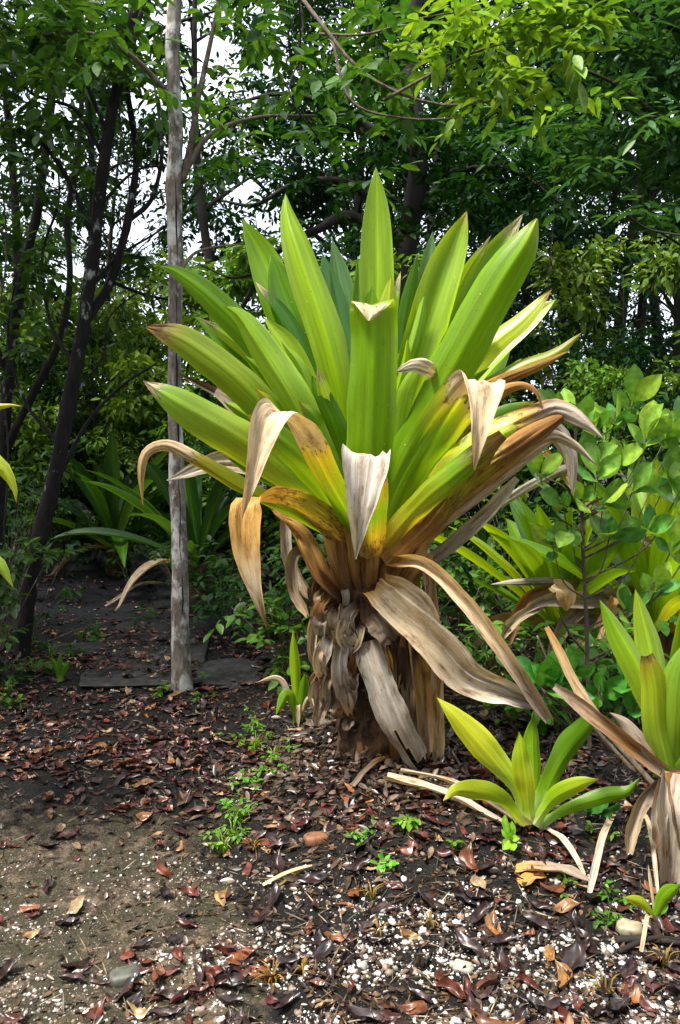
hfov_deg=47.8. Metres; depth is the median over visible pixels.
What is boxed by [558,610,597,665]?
stick
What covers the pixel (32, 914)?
fallen leaf
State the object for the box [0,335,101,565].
understory shrub
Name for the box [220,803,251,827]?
ground herb
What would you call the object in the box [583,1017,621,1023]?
fallen leaf
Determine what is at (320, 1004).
fallen leaf
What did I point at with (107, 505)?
bromeliad
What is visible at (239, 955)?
fallen leaf
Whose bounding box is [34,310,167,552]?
understory shrub
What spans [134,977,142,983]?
fallen leaf
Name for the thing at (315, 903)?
fallen leaf
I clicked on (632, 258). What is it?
forest tree
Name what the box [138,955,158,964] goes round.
fallen leaf
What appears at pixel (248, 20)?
slender tree
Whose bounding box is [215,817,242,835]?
grass tuft
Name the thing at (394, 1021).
fallen leaf
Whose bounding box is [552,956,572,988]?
fallen leaf
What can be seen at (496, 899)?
fallen leaf
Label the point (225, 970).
fallen leaf
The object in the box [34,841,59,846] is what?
fallen leaf
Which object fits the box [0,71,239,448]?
forest tree
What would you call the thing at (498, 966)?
fallen leaf
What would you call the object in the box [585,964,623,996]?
grass tuft
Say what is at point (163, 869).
fallen leaf
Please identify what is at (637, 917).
fallen leaf
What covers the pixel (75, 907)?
fallen leaf
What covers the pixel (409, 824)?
ground herb
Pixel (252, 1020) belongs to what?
fallen leaf
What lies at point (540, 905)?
fallen leaf
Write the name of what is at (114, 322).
understory shrub
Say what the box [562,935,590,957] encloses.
fallen leaf
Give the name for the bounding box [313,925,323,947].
fallen leaf
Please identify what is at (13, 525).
leafy plant
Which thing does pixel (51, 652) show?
grass tuft
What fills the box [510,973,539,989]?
fallen leaf
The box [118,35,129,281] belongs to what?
vine
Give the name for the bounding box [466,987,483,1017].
fallen leaf
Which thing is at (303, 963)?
grass tuft
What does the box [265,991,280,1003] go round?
fallen leaf
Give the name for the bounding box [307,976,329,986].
fallen leaf
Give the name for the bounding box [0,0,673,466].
sky
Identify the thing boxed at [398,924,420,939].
fallen leaf
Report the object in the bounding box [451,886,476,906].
fallen leaf
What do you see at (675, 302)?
slender tree
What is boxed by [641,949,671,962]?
fallen leaf
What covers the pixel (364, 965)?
pebbles
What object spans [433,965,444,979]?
fallen leaf
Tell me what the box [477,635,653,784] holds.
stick
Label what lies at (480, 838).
fallen leaf
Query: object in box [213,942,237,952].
fallen leaf
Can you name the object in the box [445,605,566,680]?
leafy plant
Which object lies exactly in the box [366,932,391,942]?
fallen leaf
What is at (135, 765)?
leaf litter
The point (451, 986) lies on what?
fallen leaf
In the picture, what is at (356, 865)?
fallen leaf
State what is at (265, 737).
ground herb
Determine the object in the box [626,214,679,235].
twig
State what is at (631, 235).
slender tree
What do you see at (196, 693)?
ground herb
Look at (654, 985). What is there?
fallen leaf
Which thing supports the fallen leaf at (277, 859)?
on the ground
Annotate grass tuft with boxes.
[0,674,22,696]
[12,657,47,673]
[42,641,71,661]
[67,627,91,640]
[78,617,107,633]
[202,832,231,855]
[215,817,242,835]
[222,802,254,820]
[242,837,264,851]
[248,958,286,985]
[250,730,263,747]
[294,955,313,976]
[357,880,382,899]
[366,915,392,934]
[421,909,440,927]
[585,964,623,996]
[646,943,679,968]
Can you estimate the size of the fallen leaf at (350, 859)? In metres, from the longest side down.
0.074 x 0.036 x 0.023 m
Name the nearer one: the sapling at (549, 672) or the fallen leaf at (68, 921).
the fallen leaf at (68, 921)
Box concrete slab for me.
[79,620,211,688]
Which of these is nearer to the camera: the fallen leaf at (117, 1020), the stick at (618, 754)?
the fallen leaf at (117, 1020)
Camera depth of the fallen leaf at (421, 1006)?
2.07 m
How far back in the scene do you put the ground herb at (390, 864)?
2.69 m
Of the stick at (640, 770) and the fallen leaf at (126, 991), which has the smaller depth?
the fallen leaf at (126, 991)
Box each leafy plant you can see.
[0,532,86,678]
[0,543,160,648]
[2,438,73,593]
[22,498,115,576]
[105,520,170,585]
[148,535,230,606]
[170,553,283,634]
[189,571,301,643]
[203,580,327,696]
[216,533,331,666]
[299,542,495,641]
[420,552,530,650]
[430,530,531,623]
[431,481,596,612]
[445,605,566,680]
[479,639,618,740]
[533,616,677,724]
[548,512,624,612]
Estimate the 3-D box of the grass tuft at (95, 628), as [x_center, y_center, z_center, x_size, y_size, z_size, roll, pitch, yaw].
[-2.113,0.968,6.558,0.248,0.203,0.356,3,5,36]
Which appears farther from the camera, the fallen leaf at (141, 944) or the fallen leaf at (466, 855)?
the fallen leaf at (466, 855)
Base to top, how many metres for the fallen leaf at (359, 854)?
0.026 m
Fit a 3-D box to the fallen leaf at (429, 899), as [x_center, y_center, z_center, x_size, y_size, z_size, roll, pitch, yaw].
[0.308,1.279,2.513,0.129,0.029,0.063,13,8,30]
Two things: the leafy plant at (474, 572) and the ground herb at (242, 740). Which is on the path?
the ground herb at (242, 740)
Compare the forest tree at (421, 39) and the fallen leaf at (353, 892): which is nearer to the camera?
the fallen leaf at (353, 892)
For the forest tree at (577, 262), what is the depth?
21.08 m
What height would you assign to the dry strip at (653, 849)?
0.122 m
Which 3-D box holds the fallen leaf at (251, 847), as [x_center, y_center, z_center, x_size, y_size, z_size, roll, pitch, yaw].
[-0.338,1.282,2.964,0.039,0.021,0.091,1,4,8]
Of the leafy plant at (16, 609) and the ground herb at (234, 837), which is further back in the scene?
the leafy plant at (16, 609)
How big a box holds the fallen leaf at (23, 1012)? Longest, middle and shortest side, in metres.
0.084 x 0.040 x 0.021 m
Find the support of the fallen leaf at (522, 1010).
on the ground
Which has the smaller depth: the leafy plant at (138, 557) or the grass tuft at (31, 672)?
the grass tuft at (31, 672)
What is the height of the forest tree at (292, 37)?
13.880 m
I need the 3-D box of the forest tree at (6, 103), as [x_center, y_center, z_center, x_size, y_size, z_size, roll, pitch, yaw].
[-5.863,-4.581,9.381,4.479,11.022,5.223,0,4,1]
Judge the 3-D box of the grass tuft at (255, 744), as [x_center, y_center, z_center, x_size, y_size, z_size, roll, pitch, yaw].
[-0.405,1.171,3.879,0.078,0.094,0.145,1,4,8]
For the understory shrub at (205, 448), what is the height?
3.134 m
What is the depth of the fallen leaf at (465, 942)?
2.29 m
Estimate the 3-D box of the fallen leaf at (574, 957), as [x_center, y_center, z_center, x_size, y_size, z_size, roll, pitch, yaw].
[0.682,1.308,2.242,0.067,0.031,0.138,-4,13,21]
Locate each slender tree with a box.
[0,0,168,539]
[10,0,637,691]
[78,0,311,553]
[208,0,369,229]
[463,0,667,484]
[473,2,632,483]
[522,2,679,486]
[544,18,673,484]
[600,1,664,401]
[605,162,678,366]
[612,57,679,515]
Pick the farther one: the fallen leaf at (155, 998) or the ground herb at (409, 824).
the ground herb at (409, 824)
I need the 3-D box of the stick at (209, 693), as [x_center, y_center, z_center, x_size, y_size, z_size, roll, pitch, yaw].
[-0.787,1.152,4.848,0.877,0.065,0.008,-2,4,-23]
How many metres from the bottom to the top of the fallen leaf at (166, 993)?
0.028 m
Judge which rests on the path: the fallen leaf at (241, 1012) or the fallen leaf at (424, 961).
the fallen leaf at (241, 1012)
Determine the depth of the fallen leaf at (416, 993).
2.12 m
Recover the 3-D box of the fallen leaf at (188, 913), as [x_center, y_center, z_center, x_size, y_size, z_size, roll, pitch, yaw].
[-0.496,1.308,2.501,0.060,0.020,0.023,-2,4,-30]
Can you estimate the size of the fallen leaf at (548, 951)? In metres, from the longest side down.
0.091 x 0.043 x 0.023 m
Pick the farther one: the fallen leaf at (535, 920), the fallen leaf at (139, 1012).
the fallen leaf at (535, 920)
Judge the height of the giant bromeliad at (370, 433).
2.795 m
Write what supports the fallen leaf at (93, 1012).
on the path
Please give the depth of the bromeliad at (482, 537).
6.46 m
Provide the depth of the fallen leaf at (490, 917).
2.41 m
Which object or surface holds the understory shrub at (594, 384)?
on the ground
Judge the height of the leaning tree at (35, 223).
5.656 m
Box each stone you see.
[39,641,112,656]
[109,964,141,987]
[195,658,262,689]
[303,831,328,847]
[452,959,473,973]
[615,918,642,934]
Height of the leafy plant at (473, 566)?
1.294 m
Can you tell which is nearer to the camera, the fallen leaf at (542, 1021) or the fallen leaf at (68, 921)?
the fallen leaf at (542, 1021)
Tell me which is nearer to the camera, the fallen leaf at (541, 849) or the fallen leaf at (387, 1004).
the fallen leaf at (387, 1004)
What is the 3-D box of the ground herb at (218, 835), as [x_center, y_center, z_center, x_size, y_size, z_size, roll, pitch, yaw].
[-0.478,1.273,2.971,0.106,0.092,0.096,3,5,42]
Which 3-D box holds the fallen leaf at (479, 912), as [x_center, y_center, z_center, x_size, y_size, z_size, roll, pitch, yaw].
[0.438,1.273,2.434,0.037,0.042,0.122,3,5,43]
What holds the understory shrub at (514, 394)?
on the ground
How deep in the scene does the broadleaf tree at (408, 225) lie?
8.12 m
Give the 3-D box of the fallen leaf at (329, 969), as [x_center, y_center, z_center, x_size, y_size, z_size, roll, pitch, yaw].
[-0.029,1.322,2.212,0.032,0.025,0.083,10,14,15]
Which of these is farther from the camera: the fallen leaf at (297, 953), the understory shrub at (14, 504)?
the understory shrub at (14, 504)
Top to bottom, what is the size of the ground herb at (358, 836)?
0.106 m
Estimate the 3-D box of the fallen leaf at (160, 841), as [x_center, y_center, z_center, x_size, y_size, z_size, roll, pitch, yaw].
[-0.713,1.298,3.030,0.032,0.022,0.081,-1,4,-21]
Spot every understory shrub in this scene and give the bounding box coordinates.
[0,275,227,567]
[0,302,108,548]
[0,324,164,560]
[0,327,96,548]
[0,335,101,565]
[4,491,31,545]
[8,288,162,557]
[9,305,164,490]
[13,342,117,534]
[18,312,206,544]
[18,372,95,479]
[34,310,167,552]
[69,370,205,552]
[79,350,226,566]
[87,250,271,551]
[138,336,274,573]
[150,383,214,491]
[153,327,324,579]
[181,233,353,562]
[206,474,327,580]
[260,246,516,547]
[430,390,524,576]
[431,448,595,588]
[431,487,540,559]
[468,323,544,524]
[499,315,679,524]
[501,323,639,520]
[506,229,679,519]
[543,356,679,509]
[589,389,669,514]
[630,359,672,511]
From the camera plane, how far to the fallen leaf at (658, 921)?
2.41 m
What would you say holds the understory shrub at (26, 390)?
on the ground
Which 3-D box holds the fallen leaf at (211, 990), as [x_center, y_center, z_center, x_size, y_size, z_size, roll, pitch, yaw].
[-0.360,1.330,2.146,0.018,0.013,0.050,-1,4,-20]
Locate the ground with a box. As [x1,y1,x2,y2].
[5,476,679,1023]
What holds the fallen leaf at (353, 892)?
on the ground
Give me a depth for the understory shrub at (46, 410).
10.40 m
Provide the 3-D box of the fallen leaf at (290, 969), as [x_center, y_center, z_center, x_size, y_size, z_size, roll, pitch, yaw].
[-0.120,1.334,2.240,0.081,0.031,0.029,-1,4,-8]
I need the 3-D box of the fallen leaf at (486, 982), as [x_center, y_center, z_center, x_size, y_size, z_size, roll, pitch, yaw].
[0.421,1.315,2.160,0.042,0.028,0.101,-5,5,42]
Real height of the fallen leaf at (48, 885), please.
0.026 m
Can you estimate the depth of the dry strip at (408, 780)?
3.07 m
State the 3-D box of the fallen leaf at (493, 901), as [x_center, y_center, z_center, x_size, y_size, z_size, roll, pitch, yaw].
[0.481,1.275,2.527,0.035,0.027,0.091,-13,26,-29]
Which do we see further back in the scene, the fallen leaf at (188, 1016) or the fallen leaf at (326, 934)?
the fallen leaf at (326, 934)
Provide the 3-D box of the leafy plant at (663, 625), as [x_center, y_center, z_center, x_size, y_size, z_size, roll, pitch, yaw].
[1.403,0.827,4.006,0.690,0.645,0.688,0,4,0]
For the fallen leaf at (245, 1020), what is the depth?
2.02 m
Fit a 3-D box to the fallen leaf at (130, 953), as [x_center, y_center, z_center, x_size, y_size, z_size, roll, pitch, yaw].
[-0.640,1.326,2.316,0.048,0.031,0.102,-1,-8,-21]
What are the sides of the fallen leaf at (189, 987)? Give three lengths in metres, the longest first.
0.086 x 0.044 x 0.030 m
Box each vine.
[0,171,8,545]
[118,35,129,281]
[255,213,258,316]
[288,0,316,136]
[548,111,554,391]
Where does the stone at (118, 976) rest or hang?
on the path
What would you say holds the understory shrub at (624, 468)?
on the ground
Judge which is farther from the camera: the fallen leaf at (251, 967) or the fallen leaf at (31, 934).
the fallen leaf at (31, 934)
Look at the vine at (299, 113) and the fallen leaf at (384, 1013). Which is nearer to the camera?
the fallen leaf at (384, 1013)
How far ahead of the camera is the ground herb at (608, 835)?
2.83 m
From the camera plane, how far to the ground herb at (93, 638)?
6.29 m
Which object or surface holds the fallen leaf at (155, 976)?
on the path
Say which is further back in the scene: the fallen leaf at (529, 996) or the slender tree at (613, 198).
the slender tree at (613, 198)
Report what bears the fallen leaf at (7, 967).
on the path
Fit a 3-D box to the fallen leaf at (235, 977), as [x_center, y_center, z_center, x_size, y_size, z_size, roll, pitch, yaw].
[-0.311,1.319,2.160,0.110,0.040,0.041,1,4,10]
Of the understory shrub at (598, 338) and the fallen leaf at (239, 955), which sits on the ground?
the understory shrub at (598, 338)
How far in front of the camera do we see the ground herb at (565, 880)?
2.58 m
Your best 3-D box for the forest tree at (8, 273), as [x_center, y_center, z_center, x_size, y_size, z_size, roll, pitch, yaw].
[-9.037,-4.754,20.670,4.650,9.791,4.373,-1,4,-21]
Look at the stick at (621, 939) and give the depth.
2.33 m
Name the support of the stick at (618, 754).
on the stick at (640, 770)
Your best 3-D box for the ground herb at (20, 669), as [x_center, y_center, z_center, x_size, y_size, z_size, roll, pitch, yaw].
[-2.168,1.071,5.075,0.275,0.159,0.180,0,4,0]
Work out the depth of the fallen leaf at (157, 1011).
2.07 m
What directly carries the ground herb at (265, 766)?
on the ground
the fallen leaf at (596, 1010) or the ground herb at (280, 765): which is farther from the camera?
the ground herb at (280, 765)
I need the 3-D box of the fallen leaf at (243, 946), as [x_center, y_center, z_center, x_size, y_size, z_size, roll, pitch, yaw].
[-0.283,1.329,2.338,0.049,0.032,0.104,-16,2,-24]
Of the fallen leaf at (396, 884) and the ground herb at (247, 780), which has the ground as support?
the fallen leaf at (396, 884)
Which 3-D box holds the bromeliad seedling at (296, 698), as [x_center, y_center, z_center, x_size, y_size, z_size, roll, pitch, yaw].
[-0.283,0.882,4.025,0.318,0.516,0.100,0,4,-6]
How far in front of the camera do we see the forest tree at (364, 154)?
11.80 m
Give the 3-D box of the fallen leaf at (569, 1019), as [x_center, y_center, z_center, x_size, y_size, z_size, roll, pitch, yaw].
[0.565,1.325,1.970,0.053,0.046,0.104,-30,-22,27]
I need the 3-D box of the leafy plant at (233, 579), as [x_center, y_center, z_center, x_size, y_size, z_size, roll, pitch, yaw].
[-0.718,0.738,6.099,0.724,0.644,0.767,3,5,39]
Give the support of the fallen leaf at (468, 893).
on the ground
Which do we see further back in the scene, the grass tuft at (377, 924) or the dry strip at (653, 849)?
the dry strip at (653, 849)
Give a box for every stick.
[110,780,206,797]
[155,683,269,705]
[390,886,458,904]
[451,750,461,766]
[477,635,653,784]
[536,635,635,773]
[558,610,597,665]
[614,935,679,945]
[617,935,679,953]
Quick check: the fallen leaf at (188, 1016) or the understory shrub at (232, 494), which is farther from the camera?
the understory shrub at (232, 494)
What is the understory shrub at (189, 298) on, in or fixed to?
on the ground
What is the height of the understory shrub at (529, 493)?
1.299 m
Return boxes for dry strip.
[105,581,169,605]
[262,865,311,885]
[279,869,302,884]
[351,756,388,785]
[382,772,501,823]
[397,768,512,819]
[515,861,588,880]
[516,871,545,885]
[543,827,585,874]
[587,814,615,892]
[639,914,651,951]
[644,814,658,891]
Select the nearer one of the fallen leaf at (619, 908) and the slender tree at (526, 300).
the fallen leaf at (619, 908)
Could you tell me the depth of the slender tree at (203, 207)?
11.05 m
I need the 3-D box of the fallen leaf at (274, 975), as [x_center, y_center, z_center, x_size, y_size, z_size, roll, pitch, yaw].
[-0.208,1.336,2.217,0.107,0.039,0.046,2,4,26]
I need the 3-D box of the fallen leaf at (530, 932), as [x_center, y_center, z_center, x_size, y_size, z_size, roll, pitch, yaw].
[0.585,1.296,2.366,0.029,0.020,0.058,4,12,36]
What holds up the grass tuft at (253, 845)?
on the ground
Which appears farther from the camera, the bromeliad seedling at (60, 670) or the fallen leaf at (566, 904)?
the bromeliad seedling at (60, 670)
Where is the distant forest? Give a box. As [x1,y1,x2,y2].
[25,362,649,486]
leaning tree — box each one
[0,0,136,614]
[0,0,238,659]
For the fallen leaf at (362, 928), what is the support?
on the ground
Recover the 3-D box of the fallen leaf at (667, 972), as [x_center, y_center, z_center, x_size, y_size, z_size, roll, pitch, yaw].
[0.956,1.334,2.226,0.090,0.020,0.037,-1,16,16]
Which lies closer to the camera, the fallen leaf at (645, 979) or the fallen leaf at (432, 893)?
the fallen leaf at (645, 979)
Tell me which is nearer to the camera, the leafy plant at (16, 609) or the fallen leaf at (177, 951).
the fallen leaf at (177, 951)
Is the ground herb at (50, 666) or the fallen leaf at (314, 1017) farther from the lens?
the ground herb at (50, 666)
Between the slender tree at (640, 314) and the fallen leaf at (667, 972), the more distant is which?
the slender tree at (640, 314)
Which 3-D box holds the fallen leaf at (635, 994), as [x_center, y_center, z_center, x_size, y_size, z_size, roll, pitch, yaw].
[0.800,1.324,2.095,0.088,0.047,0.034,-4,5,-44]
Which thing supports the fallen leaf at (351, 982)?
on the ground
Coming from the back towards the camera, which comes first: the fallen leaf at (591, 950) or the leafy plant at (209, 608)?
the leafy plant at (209, 608)
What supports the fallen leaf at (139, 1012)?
on the path
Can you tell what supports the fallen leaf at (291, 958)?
on the ground
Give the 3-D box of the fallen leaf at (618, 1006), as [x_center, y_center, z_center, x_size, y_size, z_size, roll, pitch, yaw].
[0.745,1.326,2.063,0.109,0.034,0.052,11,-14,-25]
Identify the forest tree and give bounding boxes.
[0,0,150,546]
[0,27,71,174]
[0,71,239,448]
[0,165,85,464]
[94,239,215,483]
[183,0,508,334]
[240,0,631,405]
[267,0,536,247]
[311,35,527,265]
[326,0,631,524]
[393,125,568,505]
[439,54,679,517]
[487,0,679,424]
[496,148,641,433]
[541,0,679,207]
[626,170,676,402]
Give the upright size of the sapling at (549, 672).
0.504 m
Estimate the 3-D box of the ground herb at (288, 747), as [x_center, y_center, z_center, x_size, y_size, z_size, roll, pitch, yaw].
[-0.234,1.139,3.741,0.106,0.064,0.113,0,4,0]
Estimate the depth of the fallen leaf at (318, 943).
2.36 m
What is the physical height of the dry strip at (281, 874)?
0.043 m
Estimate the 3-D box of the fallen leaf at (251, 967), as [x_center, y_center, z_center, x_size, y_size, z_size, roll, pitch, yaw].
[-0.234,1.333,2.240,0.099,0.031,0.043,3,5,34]
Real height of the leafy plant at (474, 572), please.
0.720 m
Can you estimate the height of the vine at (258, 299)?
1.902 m
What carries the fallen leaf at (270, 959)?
on the path
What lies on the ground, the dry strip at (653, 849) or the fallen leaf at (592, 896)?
the fallen leaf at (592, 896)
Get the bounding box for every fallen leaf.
[0,954,20,980]
[0,1013,24,1023]
[7,1007,28,1023]
[18,928,40,938]
[19,904,39,912]
[22,907,43,916]
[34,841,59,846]
[42,875,53,891]
[55,917,79,926]
[56,972,83,981]
[61,956,90,970]
[63,895,85,916]
[63,966,90,974]
[81,996,106,1018]
[89,971,107,983]
[99,992,119,1002]
[112,964,141,1003]
[113,1016,144,1023]
[119,942,136,959]
[124,989,142,1008]
[127,1000,155,1018]
[128,934,157,949]
[128,959,152,973]
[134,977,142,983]
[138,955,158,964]
[146,1005,185,1015]
[148,995,163,1002]
[150,960,164,983]
[152,963,181,975]
[154,989,190,998]
[155,833,163,844]
[156,857,171,879]
[159,883,169,898]
[160,929,172,936]
[165,931,183,943]
[169,991,187,1004]
[173,942,182,960]
[175,918,200,928]
[177,886,199,896]
[178,910,197,917]
[182,1013,191,1023]
[185,985,215,999]
[189,979,226,992]
[193,962,203,986]
[193,1020,220,1023]
[196,993,202,1004]
[201,947,211,958]
[201,965,229,974]
[202,968,215,988]
[208,982,215,993]
[212,972,245,988]
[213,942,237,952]
[214,886,227,905]
[214,891,233,900]
[214,993,248,1004]
[218,937,235,954]
[220,965,240,982]
[225,1005,250,1023]
[226,946,260,964]
[226,955,256,968]
[227,1017,260,1023]
[228,956,252,973]
[228,969,250,981]
[230,1005,244,1023]
[232,1015,279,1023]
[236,940,255,956]
[238,948,251,957]
[243,962,268,976]
[244,907,275,921]
[247,836,257,848]
[255,957,273,963]
[255,967,286,982]
[258,845,272,853]
[265,880,280,907]
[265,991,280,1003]
[271,992,299,1009]
[272,850,284,873]
[273,953,305,965]
[285,963,308,974]
[288,949,315,958]
[296,870,330,882]
[305,917,313,934]
[306,933,332,965]
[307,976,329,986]
[309,938,343,950]
[310,1010,323,1023]
[311,896,319,907]
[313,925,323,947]
[314,999,332,1008]
[320,930,350,941]
[326,957,333,981]
[336,949,356,966]
[341,858,374,871]
[341,928,353,946]
[342,997,390,1022]
[343,830,377,855]
[346,978,354,992]
[348,849,355,863]
[348,881,359,896]
[351,851,369,859]
[354,914,377,930]
[357,921,378,933]
[357,953,378,961]
[362,839,371,872]
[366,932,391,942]
[367,902,397,914]
[367,1004,403,1022]
[377,836,387,846]
[378,1016,400,1023]
[379,1018,411,1023]
[381,998,395,1009]
[383,880,403,888]
[395,1000,429,1014]
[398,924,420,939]
[407,836,422,850]
[407,983,431,1002]
[410,905,416,915]
[416,950,432,966]
[417,890,451,911]
[427,891,440,897]
[429,977,466,1000]
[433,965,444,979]
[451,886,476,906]
[452,852,465,869]
[454,924,485,958]
[458,884,476,890]
[459,840,478,871]
[459,859,499,870]
[463,888,494,900]
[463,902,493,924]
[463,977,470,996]
[464,835,495,841]
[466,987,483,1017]
[470,872,485,888]
[470,980,497,998]
[470,1007,524,1023]
[475,970,497,989]
[476,890,496,907]
[476,917,498,944]
[479,928,506,936]
[484,834,501,844]
[484,931,519,945]
[485,897,505,903]
[485,908,500,934]
[495,956,509,968]
[496,946,508,973]
[500,908,517,912]
[506,956,525,973]
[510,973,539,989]
[514,1003,528,1019]
[519,905,559,934]
[523,926,534,936]
[524,987,545,1015]
[528,1019,554,1023]
[529,899,554,910]
[531,997,578,1013]
[534,928,541,944]
[536,842,546,863]
[539,874,547,884]
[540,882,566,892]
[543,940,555,960]
[548,920,567,934]
[550,1006,562,1023]
[550,1006,575,1023]
[551,898,584,912]
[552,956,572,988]
[560,858,569,863]
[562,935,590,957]
[562,939,585,975]
[563,1011,573,1023]
[567,978,580,991]
[568,907,578,927]
[570,990,582,1011]
[573,924,600,956]
[581,1013,589,1023]
[582,891,611,903]
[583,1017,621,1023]
[588,1005,612,1016]
[595,974,620,996]
[604,902,630,911]
[605,997,631,1013]
[614,848,635,861]
[620,873,635,886]
[620,951,636,982]
[620,972,643,995]
[622,1016,666,1023]
[627,982,640,1005]
[634,913,653,927]
[638,908,660,938]
[639,895,671,905]
[639,991,660,1014]
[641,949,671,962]
[642,970,650,984]
[644,880,656,894]
[645,983,668,989]
[650,893,679,904]
[651,954,676,962]
[652,879,675,886]
[652,914,674,936]
[653,966,679,976]
[661,955,679,975]
[663,916,674,932]
[666,984,679,994]
[672,898,679,907]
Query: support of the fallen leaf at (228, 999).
on the path
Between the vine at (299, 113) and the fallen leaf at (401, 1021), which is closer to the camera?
the fallen leaf at (401, 1021)
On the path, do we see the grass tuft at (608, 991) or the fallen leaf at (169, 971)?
the fallen leaf at (169, 971)
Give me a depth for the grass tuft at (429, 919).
2.43 m
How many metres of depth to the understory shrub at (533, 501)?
7.52 m
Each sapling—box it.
[515,644,640,751]
[527,364,679,749]
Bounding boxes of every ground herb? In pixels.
[0,662,32,686]
[0,692,28,709]
[12,636,48,651]
[34,659,53,674]
[63,642,87,657]
[86,633,105,641]
[152,680,171,696]
[188,691,219,702]
[198,827,225,849]
[214,732,260,750]
[218,790,261,812]
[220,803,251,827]
[228,768,258,790]
[229,828,250,843]
[239,767,262,792]
[240,721,266,734]
[244,704,261,721]
[256,751,280,775]
[260,727,277,739]
[268,754,288,772]
[282,737,300,751]
[344,815,374,845]
[368,851,398,872]
[392,814,420,837]
[446,839,464,849]
[555,872,585,897]
[585,820,620,842]
[588,908,623,929]
[596,879,643,910]
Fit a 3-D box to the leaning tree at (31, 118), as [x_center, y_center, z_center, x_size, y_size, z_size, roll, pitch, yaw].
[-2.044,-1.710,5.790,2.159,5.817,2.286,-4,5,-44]
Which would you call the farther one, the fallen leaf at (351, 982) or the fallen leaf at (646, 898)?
the fallen leaf at (646, 898)
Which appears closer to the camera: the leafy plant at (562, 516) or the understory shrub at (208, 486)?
the leafy plant at (562, 516)
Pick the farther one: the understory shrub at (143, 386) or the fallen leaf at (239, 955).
the understory shrub at (143, 386)
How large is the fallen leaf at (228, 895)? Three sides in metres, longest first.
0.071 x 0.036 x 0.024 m
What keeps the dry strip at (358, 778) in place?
on the ground
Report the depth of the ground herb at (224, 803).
3.30 m
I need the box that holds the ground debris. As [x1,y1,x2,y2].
[0,630,679,1023]
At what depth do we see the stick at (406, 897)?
2.56 m
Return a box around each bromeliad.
[0,403,18,586]
[7,430,266,582]
[49,448,325,611]
[138,167,602,770]
[421,525,531,611]
[434,450,651,670]
[437,696,638,829]
[487,458,679,660]
[544,589,679,884]
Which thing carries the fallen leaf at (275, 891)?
on the ground
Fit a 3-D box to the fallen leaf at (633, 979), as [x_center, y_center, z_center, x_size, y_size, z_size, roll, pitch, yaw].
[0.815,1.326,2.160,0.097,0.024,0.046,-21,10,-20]
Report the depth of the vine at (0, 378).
4.56 m
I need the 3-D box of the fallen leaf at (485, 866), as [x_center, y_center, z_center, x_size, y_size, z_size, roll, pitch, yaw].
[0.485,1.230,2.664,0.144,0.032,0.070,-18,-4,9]
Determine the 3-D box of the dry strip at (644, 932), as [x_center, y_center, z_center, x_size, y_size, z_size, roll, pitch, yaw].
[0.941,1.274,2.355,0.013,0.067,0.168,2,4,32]
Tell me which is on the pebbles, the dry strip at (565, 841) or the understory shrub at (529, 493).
the dry strip at (565, 841)
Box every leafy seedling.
[482,702,516,739]
[501,815,519,853]
[583,792,619,826]
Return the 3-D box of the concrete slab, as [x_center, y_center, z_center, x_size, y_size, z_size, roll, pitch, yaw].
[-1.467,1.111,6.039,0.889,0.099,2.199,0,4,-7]
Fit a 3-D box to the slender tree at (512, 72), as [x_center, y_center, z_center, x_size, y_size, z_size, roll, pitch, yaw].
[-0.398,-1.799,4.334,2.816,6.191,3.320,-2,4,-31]
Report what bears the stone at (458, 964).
on the ground
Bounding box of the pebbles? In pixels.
[0,831,679,1023]
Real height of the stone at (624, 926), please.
0.042 m
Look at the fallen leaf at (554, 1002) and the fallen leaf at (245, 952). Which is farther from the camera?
the fallen leaf at (245, 952)
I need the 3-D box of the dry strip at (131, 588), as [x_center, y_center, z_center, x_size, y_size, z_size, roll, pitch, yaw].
[-2.218,0.852,8.551,0.045,0.125,1.490,1,4,13]
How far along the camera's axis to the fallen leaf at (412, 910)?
2.50 m
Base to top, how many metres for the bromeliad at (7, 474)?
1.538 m
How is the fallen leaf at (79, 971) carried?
on the path
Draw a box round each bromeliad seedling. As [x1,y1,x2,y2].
[51,653,68,681]
[256,631,313,726]
[624,865,679,920]
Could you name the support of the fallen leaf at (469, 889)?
on the ground
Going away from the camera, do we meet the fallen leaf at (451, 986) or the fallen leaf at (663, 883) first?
the fallen leaf at (451, 986)
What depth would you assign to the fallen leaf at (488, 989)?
2.12 m
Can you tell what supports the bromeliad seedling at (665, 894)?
on the ground
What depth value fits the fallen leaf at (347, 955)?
2.29 m
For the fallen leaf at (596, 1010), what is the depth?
2.05 m
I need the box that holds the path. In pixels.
[0,563,322,1023]
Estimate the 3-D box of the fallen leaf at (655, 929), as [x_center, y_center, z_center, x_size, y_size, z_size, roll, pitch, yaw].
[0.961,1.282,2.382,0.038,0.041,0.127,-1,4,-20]
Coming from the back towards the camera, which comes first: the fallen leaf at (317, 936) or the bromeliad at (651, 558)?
the bromeliad at (651, 558)
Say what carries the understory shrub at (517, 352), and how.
on the ground
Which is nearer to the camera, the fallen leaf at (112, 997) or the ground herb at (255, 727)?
the fallen leaf at (112, 997)
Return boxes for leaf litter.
[0,561,656,906]
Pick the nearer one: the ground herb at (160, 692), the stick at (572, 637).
the stick at (572, 637)
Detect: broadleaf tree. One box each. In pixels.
[182,0,612,310]
[471,0,679,245]
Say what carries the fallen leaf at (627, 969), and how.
on the ground
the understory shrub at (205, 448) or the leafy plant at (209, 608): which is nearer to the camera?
the leafy plant at (209, 608)
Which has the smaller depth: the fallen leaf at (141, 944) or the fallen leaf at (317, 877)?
the fallen leaf at (141, 944)
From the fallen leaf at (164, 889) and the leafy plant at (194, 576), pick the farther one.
the leafy plant at (194, 576)
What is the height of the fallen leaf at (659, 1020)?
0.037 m

